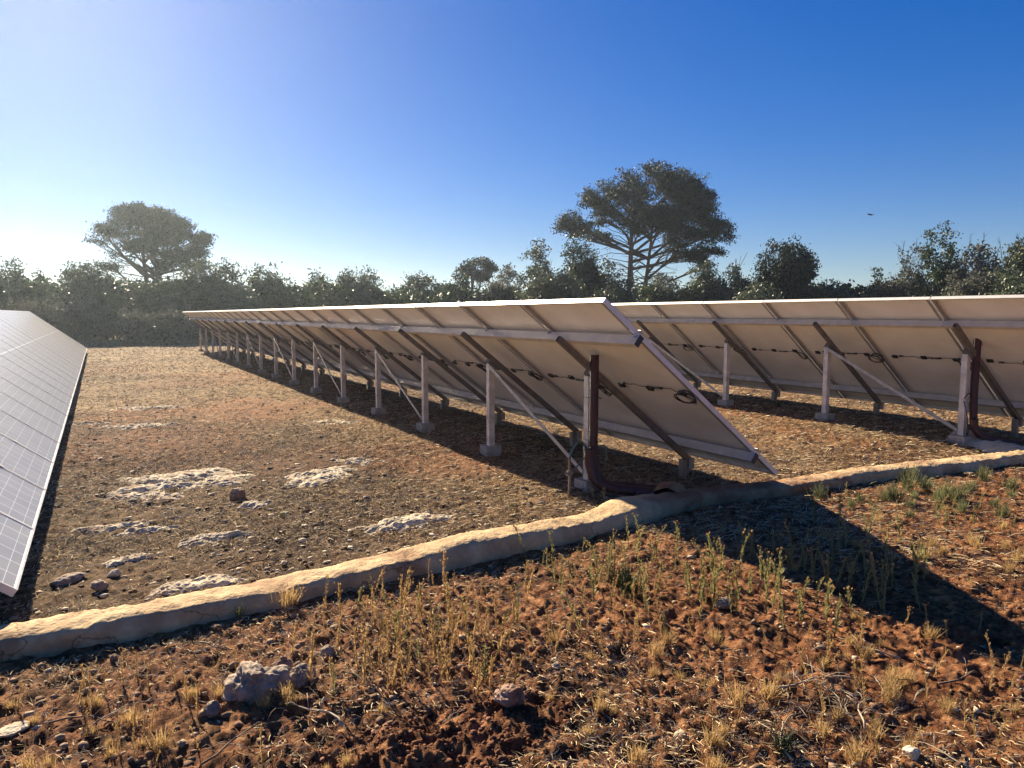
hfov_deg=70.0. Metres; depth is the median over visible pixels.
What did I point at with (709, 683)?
dry tuft
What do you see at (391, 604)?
green weed
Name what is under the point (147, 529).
limestone outcrop
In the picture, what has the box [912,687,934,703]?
dead twig
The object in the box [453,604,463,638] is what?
dry weed
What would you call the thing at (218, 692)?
dry tuft
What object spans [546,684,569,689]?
dead twig
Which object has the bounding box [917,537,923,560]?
green weed
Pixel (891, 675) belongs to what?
dry tuft
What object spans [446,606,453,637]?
dry weed
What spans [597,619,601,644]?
dry weed
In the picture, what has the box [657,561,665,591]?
green weed
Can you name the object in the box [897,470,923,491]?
grass tuft
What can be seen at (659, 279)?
wild olive
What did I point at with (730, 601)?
green weed
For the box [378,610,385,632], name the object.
green weed
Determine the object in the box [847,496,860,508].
grass tuft
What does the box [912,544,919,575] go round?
green weed
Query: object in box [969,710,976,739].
dry weed
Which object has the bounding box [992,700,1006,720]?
dry weed
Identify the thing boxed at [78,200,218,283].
aleppo pine
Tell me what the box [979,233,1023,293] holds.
wild olive
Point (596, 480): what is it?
conduit
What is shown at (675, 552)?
green weed
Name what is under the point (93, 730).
dry tuft
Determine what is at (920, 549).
green weed
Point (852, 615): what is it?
dry tuft
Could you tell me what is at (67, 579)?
rock
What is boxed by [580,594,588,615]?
dry weed
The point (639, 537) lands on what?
green weed
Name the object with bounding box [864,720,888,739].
dry tuft
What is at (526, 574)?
dry weed
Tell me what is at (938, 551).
dry tuft
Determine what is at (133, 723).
dry weed
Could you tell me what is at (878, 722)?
dry tuft
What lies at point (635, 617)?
dry weed
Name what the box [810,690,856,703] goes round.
dead twig
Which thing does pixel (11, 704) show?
dry tuft
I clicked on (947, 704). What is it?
dry tuft
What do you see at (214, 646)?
dead twig
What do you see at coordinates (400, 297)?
undergrowth
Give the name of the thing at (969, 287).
scrub bush
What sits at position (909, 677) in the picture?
dry tuft
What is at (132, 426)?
limestone outcrop
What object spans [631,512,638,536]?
green weed
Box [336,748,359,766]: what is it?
dry tuft
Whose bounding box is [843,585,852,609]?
green weed
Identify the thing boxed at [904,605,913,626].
dry weed
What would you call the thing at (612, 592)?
green weed
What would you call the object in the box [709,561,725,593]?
green weed
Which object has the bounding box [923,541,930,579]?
green weed
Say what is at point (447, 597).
dry weed
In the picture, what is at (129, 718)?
dry tuft
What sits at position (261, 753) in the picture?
dry weed
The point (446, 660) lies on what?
dry weed
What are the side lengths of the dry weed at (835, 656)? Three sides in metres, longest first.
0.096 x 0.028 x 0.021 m
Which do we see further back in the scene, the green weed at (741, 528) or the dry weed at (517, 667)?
the green weed at (741, 528)
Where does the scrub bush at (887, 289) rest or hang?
on the ground at (962, 621)
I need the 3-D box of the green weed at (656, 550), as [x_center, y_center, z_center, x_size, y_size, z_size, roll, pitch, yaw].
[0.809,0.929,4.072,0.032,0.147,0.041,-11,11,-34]
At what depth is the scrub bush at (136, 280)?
37.64 m
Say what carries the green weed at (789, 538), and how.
on the ground at (962, 621)
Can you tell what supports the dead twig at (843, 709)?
on the ground at (962, 621)
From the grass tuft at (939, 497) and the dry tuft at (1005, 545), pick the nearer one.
the dry tuft at (1005, 545)
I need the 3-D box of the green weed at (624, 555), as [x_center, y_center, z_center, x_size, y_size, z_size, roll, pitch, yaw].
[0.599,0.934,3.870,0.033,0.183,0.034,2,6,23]
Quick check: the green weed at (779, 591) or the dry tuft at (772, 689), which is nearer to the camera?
the dry tuft at (772, 689)
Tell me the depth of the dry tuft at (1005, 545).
4.25 m
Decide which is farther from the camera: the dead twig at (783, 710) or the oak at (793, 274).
the oak at (793, 274)
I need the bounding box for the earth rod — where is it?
[564,458,572,497]
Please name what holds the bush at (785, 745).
on the ground at (962, 621)
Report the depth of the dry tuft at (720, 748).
2.30 m
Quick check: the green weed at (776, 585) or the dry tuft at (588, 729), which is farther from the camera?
the green weed at (776, 585)
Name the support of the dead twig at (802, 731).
on the ground at (962, 621)
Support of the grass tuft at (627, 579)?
on the ground at (962, 621)
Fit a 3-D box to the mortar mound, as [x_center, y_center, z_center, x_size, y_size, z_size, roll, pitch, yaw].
[1.170,0.821,5.439,0.391,0.181,0.388,1,6,15]
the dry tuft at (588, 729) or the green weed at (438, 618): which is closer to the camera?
the dry tuft at (588, 729)
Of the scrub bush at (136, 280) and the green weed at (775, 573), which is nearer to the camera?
the green weed at (775, 573)
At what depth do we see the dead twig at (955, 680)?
2.67 m
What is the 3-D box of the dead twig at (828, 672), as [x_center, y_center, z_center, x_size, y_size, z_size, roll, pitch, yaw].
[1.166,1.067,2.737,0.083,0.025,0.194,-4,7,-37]
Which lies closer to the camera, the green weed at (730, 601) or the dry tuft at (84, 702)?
the dry tuft at (84, 702)
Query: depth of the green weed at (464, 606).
3.22 m
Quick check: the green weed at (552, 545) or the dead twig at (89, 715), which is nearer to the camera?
the dead twig at (89, 715)
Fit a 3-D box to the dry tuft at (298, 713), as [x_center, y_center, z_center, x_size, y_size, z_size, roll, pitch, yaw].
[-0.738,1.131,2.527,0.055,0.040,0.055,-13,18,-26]
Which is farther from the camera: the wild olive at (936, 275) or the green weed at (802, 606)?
the wild olive at (936, 275)
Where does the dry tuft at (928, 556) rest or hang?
on the ground at (962, 621)
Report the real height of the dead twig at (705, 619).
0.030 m
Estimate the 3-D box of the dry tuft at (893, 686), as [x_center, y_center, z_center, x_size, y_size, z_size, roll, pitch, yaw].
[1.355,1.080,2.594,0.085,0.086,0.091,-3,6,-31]
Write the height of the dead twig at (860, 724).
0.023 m
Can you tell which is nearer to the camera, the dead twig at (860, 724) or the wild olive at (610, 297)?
the dead twig at (860, 724)
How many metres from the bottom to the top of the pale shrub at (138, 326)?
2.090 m
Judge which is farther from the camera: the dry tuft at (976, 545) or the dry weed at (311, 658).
the dry tuft at (976, 545)
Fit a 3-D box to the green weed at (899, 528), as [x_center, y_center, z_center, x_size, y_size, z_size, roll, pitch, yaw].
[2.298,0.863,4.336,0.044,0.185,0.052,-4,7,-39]
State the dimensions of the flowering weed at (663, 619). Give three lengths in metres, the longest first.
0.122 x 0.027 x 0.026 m
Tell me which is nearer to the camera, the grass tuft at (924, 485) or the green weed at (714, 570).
the green weed at (714, 570)
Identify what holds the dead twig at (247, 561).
on the ground at (962, 621)
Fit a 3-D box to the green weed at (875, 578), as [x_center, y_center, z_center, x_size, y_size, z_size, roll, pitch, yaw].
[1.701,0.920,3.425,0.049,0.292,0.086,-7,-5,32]
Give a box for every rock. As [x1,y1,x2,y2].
[0,721,28,737]
[52,572,86,586]
[90,579,108,590]
[107,569,120,577]
[202,700,219,717]
[221,661,290,704]
[229,488,245,500]
[271,655,292,667]
[287,663,315,688]
[320,644,334,655]
[492,683,524,707]
[715,597,729,608]
[902,745,920,759]
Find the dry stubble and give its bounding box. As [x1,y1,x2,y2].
[23,340,1023,579]
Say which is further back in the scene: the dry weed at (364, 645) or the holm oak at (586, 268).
the holm oak at (586, 268)
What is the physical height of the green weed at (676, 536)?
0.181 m
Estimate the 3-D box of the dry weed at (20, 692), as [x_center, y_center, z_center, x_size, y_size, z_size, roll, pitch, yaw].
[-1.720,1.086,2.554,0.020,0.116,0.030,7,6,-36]
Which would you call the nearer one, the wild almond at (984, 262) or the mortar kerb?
the mortar kerb
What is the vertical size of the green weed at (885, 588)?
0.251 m
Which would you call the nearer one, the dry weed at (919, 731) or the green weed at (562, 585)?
the dry weed at (919, 731)
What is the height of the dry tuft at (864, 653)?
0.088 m
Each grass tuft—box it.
[231,603,245,618]
[606,565,627,587]
[612,563,647,595]
[804,480,828,500]
[806,495,818,506]
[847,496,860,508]
[855,489,869,502]
[876,480,907,502]
[876,485,895,501]
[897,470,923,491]
[901,463,921,479]
[902,507,918,517]
[905,497,916,507]
[906,487,919,498]
[916,472,936,491]
[926,489,945,503]
[931,488,945,497]
[932,477,962,498]
[945,488,964,500]
[949,483,981,499]
[951,497,969,512]
[955,477,977,491]
[975,466,992,481]
[987,498,1013,517]
[989,494,1002,506]
[991,475,1022,489]
[1002,487,1018,497]
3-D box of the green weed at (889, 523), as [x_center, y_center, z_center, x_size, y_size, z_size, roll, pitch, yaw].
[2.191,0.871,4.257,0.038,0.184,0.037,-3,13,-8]
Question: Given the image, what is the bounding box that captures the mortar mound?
[655,481,686,492]
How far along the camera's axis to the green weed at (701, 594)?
3.25 m
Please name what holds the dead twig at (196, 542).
on the ground at (962, 621)
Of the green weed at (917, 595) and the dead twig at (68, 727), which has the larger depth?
the green weed at (917, 595)
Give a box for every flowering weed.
[367,573,373,590]
[515,582,522,621]
[561,591,580,633]
[660,609,664,632]
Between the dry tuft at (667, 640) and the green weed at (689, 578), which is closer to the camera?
the dry tuft at (667, 640)
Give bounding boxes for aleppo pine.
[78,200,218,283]
[454,255,499,292]
[550,158,740,296]
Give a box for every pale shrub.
[1,283,69,329]
[48,291,125,343]
[111,306,172,344]
[145,295,207,343]
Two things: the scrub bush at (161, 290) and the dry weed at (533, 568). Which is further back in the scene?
the scrub bush at (161, 290)
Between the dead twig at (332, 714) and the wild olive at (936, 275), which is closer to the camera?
the dead twig at (332, 714)
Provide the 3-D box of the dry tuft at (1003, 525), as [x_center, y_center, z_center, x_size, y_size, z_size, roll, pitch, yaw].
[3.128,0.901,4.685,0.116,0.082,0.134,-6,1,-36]
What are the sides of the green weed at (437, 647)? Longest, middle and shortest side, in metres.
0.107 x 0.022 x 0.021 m
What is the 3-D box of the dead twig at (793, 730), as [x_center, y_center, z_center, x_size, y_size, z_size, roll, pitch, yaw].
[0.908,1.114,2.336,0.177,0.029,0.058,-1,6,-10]
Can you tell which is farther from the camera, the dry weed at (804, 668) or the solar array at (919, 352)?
the solar array at (919, 352)
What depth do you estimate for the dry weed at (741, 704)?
2.41 m
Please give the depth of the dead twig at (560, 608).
3.37 m
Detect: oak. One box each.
[0,256,56,309]
[243,261,310,308]
[553,227,610,298]
[740,235,821,299]
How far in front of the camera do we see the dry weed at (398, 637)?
2.90 m
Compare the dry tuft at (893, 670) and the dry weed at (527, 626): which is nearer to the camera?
the dry tuft at (893, 670)
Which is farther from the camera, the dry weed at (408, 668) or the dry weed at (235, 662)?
the dry weed at (235, 662)
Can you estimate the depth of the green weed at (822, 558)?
3.69 m
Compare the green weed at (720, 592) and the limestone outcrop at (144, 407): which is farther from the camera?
the limestone outcrop at (144, 407)
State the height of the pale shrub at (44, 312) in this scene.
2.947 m
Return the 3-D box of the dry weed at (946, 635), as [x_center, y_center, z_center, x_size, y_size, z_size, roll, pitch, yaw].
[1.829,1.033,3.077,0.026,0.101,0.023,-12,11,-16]
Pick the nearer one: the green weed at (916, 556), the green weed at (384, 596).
the green weed at (384, 596)
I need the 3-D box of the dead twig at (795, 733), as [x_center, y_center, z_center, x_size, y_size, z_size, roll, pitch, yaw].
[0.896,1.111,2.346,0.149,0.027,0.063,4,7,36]
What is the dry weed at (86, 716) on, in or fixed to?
on the ground at (962, 621)
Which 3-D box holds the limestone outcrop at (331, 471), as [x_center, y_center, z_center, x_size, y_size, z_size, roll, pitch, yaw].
[-1.591,0.791,6.210,1.011,0.088,0.645,-5,8,-44]
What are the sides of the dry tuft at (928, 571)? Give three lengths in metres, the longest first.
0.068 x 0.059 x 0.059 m
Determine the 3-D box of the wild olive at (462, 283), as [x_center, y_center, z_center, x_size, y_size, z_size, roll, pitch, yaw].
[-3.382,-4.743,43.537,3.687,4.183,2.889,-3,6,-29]
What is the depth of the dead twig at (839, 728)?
2.38 m
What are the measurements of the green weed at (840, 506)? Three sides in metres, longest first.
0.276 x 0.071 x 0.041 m
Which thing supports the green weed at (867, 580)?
on the ground at (962, 621)
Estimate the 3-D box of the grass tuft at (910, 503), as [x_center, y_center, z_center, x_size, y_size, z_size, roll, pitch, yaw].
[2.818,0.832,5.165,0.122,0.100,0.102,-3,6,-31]
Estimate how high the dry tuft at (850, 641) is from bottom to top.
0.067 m
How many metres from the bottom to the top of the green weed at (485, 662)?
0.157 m
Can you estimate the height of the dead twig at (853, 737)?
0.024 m
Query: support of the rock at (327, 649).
on the ground at (962, 621)
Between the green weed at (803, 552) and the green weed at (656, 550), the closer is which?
the green weed at (803, 552)
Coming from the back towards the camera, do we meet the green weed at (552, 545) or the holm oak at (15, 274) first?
the holm oak at (15, 274)
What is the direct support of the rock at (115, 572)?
on the ground at (962, 621)
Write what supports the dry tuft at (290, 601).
on the ground at (962, 621)
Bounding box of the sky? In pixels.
[0,0,1023,299]
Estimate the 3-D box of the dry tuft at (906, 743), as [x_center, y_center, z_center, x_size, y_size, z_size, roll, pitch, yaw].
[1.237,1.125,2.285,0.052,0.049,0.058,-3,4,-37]
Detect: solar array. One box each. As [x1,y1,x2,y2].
[0,310,86,596]
[183,298,777,491]
[611,295,1023,445]
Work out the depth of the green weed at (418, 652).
2.84 m
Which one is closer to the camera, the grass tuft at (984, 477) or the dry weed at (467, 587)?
the dry weed at (467, 587)
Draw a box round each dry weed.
[16,680,23,708]
[76,672,86,705]
[80,663,85,688]
[83,705,89,729]
[87,662,91,695]
[102,667,106,694]
[112,720,121,755]
[119,648,126,684]
[129,711,137,747]
[131,735,136,760]
[132,647,138,678]
[144,660,150,688]
[145,718,152,745]
[151,703,157,730]
[167,659,175,685]
[181,672,188,703]
[189,725,199,749]
[194,678,199,714]
[231,646,237,672]
[257,723,262,764]
[291,614,298,657]
[304,621,314,682]
[321,607,326,634]
[322,575,328,610]
[325,654,333,681]
[334,582,342,618]
[335,617,341,646]
[350,626,358,667]
[360,620,374,670]
[360,626,367,685]
[361,638,368,672]
[369,581,375,627]
[373,603,381,632]
[375,564,385,592]
[376,627,384,667]
[381,570,384,594]
[381,649,390,690]
[384,619,390,655]
[388,625,392,651]
[390,652,404,687]
[392,639,404,683]
[395,621,401,652]
[398,574,402,605]
[399,583,413,622]
[400,612,406,644]
[402,566,413,603]
[402,662,410,689]
[403,577,413,611]
[406,634,414,676]
[410,599,427,640]
[416,578,423,616]
[422,657,432,682]
[423,609,434,643]
[425,635,432,674]
[427,592,433,623]
[431,636,435,660]
[436,645,440,675]
[437,634,450,679]
[439,549,447,588]
[439,626,446,682]
[441,582,451,624]
[446,579,451,622]
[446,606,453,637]
[447,636,453,662]
[449,610,458,644]
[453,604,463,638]
[459,598,463,626]
[462,611,468,643]
[464,586,469,621]
[467,631,477,679]
[468,580,476,603]
[468,618,480,670]
[474,602,482,633]
[475,656,485,695]
[480,597,492,640]
[484,621,495,650]
[485,630,507,681]
[487,654,494,686]
[490,590,498,625]
[500,615,506,637]
[501,667,508,684]
[506,584,515,621]
[506,619,514,652]
[506,652,515,682]
[511,653,526,683]
[523,560,529,590]
[524,620,533,648]
[526,560,536,600]
[554,622,562,654]
[565,607,575,639]
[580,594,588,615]
[592,630,606,660]
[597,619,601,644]
[632,578,636,610]
[633,607,639,642]
[641,589,649,613]
[653,572,659,595]
[653,597,661,631]
[684,616,695,635]
[699,673,713,714]
[734,680,751,728]
[780,661,791,691]
[796,645,808,683]
[815,680,825,718]
[818,697,824,727]
[825,639,833,660]
[826,624,830,653]
[831,647,840,666]
[851,659,858,694]
[858,610,865,644]
[858,655,863,687]
[861,677,866,713]
[870,719,880,755]
[871,735,878,756]
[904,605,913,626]
[913,723,924,747]
[922,602,928,626]
[924,670,929,698]
[934,645,949,676]
[944,618,948,637]
[962,693,970,727]
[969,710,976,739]
[984,630,992,661]
[989,655,995,691]
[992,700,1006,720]
[995,713,1010,751]
[998,651,1010,681]
[1009,669,1018,691]
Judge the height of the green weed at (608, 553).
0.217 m
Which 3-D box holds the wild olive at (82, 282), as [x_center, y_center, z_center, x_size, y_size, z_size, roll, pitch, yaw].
[-21.134,-4.023,35.840,4.357,4.266,4.139,1,5,7]
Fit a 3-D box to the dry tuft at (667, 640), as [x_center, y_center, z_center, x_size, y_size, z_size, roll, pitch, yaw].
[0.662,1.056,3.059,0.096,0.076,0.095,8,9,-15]
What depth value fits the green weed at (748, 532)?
4.20 m
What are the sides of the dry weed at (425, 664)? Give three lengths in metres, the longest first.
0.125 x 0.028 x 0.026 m
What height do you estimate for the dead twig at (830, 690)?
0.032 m
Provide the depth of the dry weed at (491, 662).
2.67 m
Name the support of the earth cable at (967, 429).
attached to the solar array at (919, 352)
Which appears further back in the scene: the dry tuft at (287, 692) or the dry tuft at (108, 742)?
the dry tuft at (287, 692)
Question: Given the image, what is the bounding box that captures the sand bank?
[946,430,1023,452]
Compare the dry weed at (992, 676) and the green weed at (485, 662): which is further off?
the green weed at (485, 662)
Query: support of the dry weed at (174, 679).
on the ground at (962, 621)
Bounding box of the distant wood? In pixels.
[47,278,933,300]
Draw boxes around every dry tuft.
[4,696,16,710]
[15,749,37,767]
[28,712,42,724]
[37,751,58,767]
[76,694,91,707]
[85,723,97,736]
[87,691,103,707]
[97,739,120,759]
[101,735,112,747]
[116,702,147,726]
[135,737,146,746]
[141,721,180,752]
[160,735,172,749]
[177,681,200,698]
[210,684,223,698]
[253,688,277,708]
[269,580,304,609]
[278,680,293,698]
[281,690,297,706]
[292,702,303,715]
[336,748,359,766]
[374,700,388,714]
[542,628,561,644]
[545,690,555,700]
[578,722,594,736]
[583,648,598,660]
[592,693,607,712]
[596,686,606,695]
[608,703,619,714]
[622,737,650,763]
[647,637,666,658]
[648,665,659,676]
[661,628,677,645]
[671,668,687,680]
[698,721,727,748]
[701,624,721,643]
[703,679,718,685]
[704,752,727,767]
[713,720,729,736]
[713,736,727,750]
[721,674,753,706]
[754,673,791,707]
[758,703,768,713]
[774,671,787,682]
[791,561,799,571]
[809,715,831,739]
[816,652,830,669]
[827,703,844,722]
[840,733,874,765]
[844,630,857,646]
[845,562,856,574]
[850,611,859,618]
[852,641,876,660]
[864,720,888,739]
[868,715,885,727]
[873,512,887,522]
[876,638,883,647]
[879,674,898,688]
[879,682,902,705]
[881,664,907,685]
[882,676,904,699]
[887,663,898,674]
[889,536,900,542]
[898,665,920,684]
[899,737,912,747]
[921,621,946,640]
[922,566,933,574]
[923,545,934,558]
[925,533,939,546]
[935,545,947,555]
[935,694,957,712]
[937,543,948,556]
[965,532,984,545]
[971,539,982,548]
[990,518,1011,529]
[999,536,1009,548]
[1003,560,1016,571]
[1006,702,1020,712]
[1011,548,1023,562]
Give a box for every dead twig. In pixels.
[45,716,91,740]
[49,698,129,726]
[80,677,176,735]
[185,535,211,554]
[199,641,231,649]
[201,708,283,764]
[201,739,243,748]
[227,548,285,569]
[285,695,343,726]
[461,581,495,587]
[543,728,562,759]
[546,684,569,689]
[549,601,576,611]
[604,637,639,672]
[690,612,722,619]
[725,731,761,739]
[744,703,769,710]
[762,712,793,760]
[766,728,815,735]
[768,662,842,687]
[769,723,812,745]
[771,706,793,713]
[775,687,809,719]
[781,700,826,713]
[783,721,819,733]
[787,745,824,756]
[789,701,815,709]
[801,689,816,712]
[802,740,838,750]
[804,655,853,678]
[808,707,852,715]
[810,677,840,703]
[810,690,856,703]
[816,691,851,706]
[824,684,855,696]
[825,697,867,721]
[825,748,839,759]
[829,724,848,732]
[832,654,852,671]
[833,688,885,712]
[837,711,857,718]
[838,635,900,658]
[838,715,863,743]
[844,719,880,743]
[844,727,862,754]
[845,668,881,684]
[845,692,870,729]
[850,712,868,741]
[859,703,885,716]
[888,725,931,739]
[889,700,909,724]
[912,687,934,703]
[912,732,971,767]
[938,658,978,684]
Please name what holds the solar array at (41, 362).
on the ground at (962, 621)
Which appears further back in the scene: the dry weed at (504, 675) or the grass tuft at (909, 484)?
the grass tuft at (909, 484)
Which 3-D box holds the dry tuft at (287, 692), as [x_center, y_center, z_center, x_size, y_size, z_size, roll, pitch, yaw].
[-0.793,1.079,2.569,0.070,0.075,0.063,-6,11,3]
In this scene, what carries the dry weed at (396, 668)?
on the ground at (962, 621)
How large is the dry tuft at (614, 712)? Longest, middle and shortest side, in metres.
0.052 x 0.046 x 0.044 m
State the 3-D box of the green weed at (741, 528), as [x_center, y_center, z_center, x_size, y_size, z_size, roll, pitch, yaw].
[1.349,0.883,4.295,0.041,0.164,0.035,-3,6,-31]
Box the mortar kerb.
[0,450,1023,661]
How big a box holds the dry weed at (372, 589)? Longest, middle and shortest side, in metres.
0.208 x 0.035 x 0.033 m
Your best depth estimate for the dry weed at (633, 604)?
3.37 m
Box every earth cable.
[569,440,606,470]
[963,393,970,436]
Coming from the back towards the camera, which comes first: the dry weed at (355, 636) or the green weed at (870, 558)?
the green weed at (870, 558)
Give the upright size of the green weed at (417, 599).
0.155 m
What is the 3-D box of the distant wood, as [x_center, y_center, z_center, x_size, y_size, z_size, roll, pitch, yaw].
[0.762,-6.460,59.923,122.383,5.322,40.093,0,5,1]
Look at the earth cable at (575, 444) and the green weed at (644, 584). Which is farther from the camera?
the earth cable at (575, 444)
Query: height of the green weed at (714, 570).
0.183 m
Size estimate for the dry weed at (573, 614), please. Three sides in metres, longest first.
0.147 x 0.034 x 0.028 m
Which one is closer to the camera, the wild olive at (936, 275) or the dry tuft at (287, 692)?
the dry tuft at (287, 692)
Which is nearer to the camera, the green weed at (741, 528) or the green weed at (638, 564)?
the green weed at (638, 564)
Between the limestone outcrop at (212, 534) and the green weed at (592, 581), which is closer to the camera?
the green weed at (592, 581)
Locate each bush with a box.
[91,276,157,341]
[125,276,218,337]
[511,268,591,300]
[729,279,791,300]
[769,720,797,758]
[862,267,890,297]
[866,274,915,297]
[912,267,995,296]
[978,259,1023,294]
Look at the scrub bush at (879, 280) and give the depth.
35.30 m
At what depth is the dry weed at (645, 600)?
3.34 m
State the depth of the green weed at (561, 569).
3.71 m
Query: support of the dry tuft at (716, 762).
on the ground at (962, 621)
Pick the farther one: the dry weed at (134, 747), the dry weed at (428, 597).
the dry weed at (428, 597)
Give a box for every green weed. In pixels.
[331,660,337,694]
[357,586,363,605]
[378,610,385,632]
[380,586,386,606]
[388,600,394,621]
[392,606,400,641]
[393,608,402,641]
[404,614,412,640]
[413,636,421,669]
[415,585,421,614]
[433,639,440,663]
[435,601,439,637]
[459,595,467,625]
[480,644,489,681]
[511,520,526,559]
[545,528,554,556]
[549,553,554,580]
[558,553,567,586]
[559,572,564,600]
[567,559,574,587]
[584,540,597,561]
[586,564,597,600]
[589,545,598,570]
[597,564,605,585]
[604,536,610,573]
[605,554,610,583]
[610,530,616,561]
[610,578,615,607]
[611,546,618,577]
[621,544,628,573]
[624,515,629,545]
[628,569,638,601]
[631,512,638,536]
[635,552,640,581]
[636,526,644,557]
[637,563,649,610]
[646,558,651,582]
[649,538,654,559]
[653,540,659,560]
[655,524,666,549]
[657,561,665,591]
[674,528,679,556]
[674,548,676,570]
[680,561,688,586]
[681,560,693,591]
[684,574,688,596]
[697,564,706,596]
[699,574,709,620]
[700,554,705,600]
[705,578,710,604]
[706,532,715,565]
[706,550,715,585]
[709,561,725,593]
[711,567,721,603]
[712,556,718,586]
[712,591,722,608]
[713,525,723,546]
[714,541,718,567]
[720,543,724,573]
[724,570,731,613]
[727,571,736,612]
[732,563,740,600]
[737,521,744,543]
[737,528,752,575]
[744,568,752,595]
[747,526,754,556]
[757,545,762,579]
[758,555,770,600]
[763,579,769,613]
[764,551,772,598]
[771,567,782,607]
[772,559,778,592]
[776,547,786,588]
[777,583,782,603]
[778,599,784,627]
[782,544,789,569]
[784,519,793,561]
[788,541,798,562]
[789,549,792,571]
[795,589,801,619]
[797,529,811,571]
[798,590,803,622]
[800,542,806,566]
[800,580,812,594]
[806,546,816,582]
[814,546,821,570]
[814,577,824,603]
[817,548,826,583]
[822,580,834,622]
[825,528,836,563]
[825,552,830,589]
[832,593,846,636]
[835,554,850,587]
[836,502,842,547]
[840,519,849,547]
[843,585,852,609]
[848,540,868,582]
[850,559,853,583]
[859,539,866,577]
[859,559,877,601]
[863,513,868,532]
[864,528,875,587]
[865,549,882,608]
[868,505,879,532]
[877,559,886,595]
[880,562,893,612]
[881,539,889,571]
[886,520,892,543]
[888,547,896,588]
[894,513,903,541]
[908,536,917,584]
[911,572,918,603]
[911,574,920,607]
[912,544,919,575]
[915,538,928,571]
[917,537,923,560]
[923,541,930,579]
[936,494,948,519]
[945,510,950,528]
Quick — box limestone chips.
[3,373,1023,623]
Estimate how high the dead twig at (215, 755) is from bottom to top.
0.032 m
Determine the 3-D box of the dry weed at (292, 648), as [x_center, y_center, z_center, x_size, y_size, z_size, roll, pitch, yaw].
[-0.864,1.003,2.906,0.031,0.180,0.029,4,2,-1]
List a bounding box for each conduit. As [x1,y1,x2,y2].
[584,448,673,495]
[588,355,670,489]
[969,338,1019,444]
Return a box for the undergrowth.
[0,272,942,341]
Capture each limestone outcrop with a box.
[68,421,110,425]
[70,521,152,533]
[101,422,179,429]
[102,405,185,410]
[102,553,153,567]
[105,491,185,505]
[106,467,255,497]
[115,525,180,536]
[144,574,247,597]
[177,530,253,547]
[239,500,272,508]
[281,465,357,487]
[299,419,362,425]
[335,457,383,465]
[352,512,454,534]
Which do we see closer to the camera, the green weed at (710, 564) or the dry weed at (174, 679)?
the dry weed at (174, 679)
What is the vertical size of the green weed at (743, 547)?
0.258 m
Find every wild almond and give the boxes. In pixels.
[888,234,939,296]
[946,231,1004,295]
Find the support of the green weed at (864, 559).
on the ground at (962, 621)
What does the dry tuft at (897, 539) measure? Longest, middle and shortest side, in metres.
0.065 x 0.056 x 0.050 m
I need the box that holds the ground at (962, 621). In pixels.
[0,331,1023,767]
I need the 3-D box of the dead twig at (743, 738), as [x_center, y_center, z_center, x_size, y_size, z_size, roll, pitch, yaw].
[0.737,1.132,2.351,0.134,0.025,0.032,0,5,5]
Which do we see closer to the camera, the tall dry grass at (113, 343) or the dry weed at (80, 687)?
the dry weed at (80, 687)
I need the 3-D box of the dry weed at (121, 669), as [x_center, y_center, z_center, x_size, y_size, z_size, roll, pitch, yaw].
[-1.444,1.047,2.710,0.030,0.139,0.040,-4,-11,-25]
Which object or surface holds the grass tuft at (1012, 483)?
on the ground at (962, 621)
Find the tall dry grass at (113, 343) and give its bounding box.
[72,334,222,346]
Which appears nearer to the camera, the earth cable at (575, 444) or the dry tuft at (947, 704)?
the dry tuft at (947, 704)
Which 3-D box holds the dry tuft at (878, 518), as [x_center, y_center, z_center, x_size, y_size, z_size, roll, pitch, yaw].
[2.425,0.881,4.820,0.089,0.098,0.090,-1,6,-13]
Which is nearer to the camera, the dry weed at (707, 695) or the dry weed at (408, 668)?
the dry weed at (707, 695)
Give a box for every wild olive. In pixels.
[30,259,137,337]
[173,254,255,338]
[206,283,268,331]
[297,267,336,306]
[318,264,399,306]
[398,270,446,295]
[430,269,482,302]
[473,262,525,301]
[511,238,556,300]
[587,255,639,302]
[640,271,685,302]
[678,258,730,301]
[714,255,754,300]
[818,278,857,298]
[909,220,970,296]
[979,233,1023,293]
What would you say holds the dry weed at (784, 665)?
on the ground at (962, 621)
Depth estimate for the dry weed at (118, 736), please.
2.27 m
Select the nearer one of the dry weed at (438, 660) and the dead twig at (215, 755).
the dead twig at (215, 755)
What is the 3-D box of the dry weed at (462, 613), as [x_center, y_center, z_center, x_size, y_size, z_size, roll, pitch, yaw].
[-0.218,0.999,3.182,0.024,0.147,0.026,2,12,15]
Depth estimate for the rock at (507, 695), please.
2.53 m
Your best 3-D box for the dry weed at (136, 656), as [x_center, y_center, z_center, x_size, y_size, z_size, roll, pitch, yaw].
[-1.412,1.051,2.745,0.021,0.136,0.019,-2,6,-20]
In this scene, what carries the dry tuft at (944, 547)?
on the ground at (962, 621)
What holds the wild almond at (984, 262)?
on the ground at (962, 621)
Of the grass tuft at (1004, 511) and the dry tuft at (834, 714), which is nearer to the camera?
the dry tuft at (834, 714)
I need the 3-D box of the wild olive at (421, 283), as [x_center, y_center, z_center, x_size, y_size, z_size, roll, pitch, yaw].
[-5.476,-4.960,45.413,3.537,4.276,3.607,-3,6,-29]
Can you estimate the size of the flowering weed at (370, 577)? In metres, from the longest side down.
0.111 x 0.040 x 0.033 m
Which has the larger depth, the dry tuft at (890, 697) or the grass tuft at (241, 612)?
the grass tuft at (241, 612)

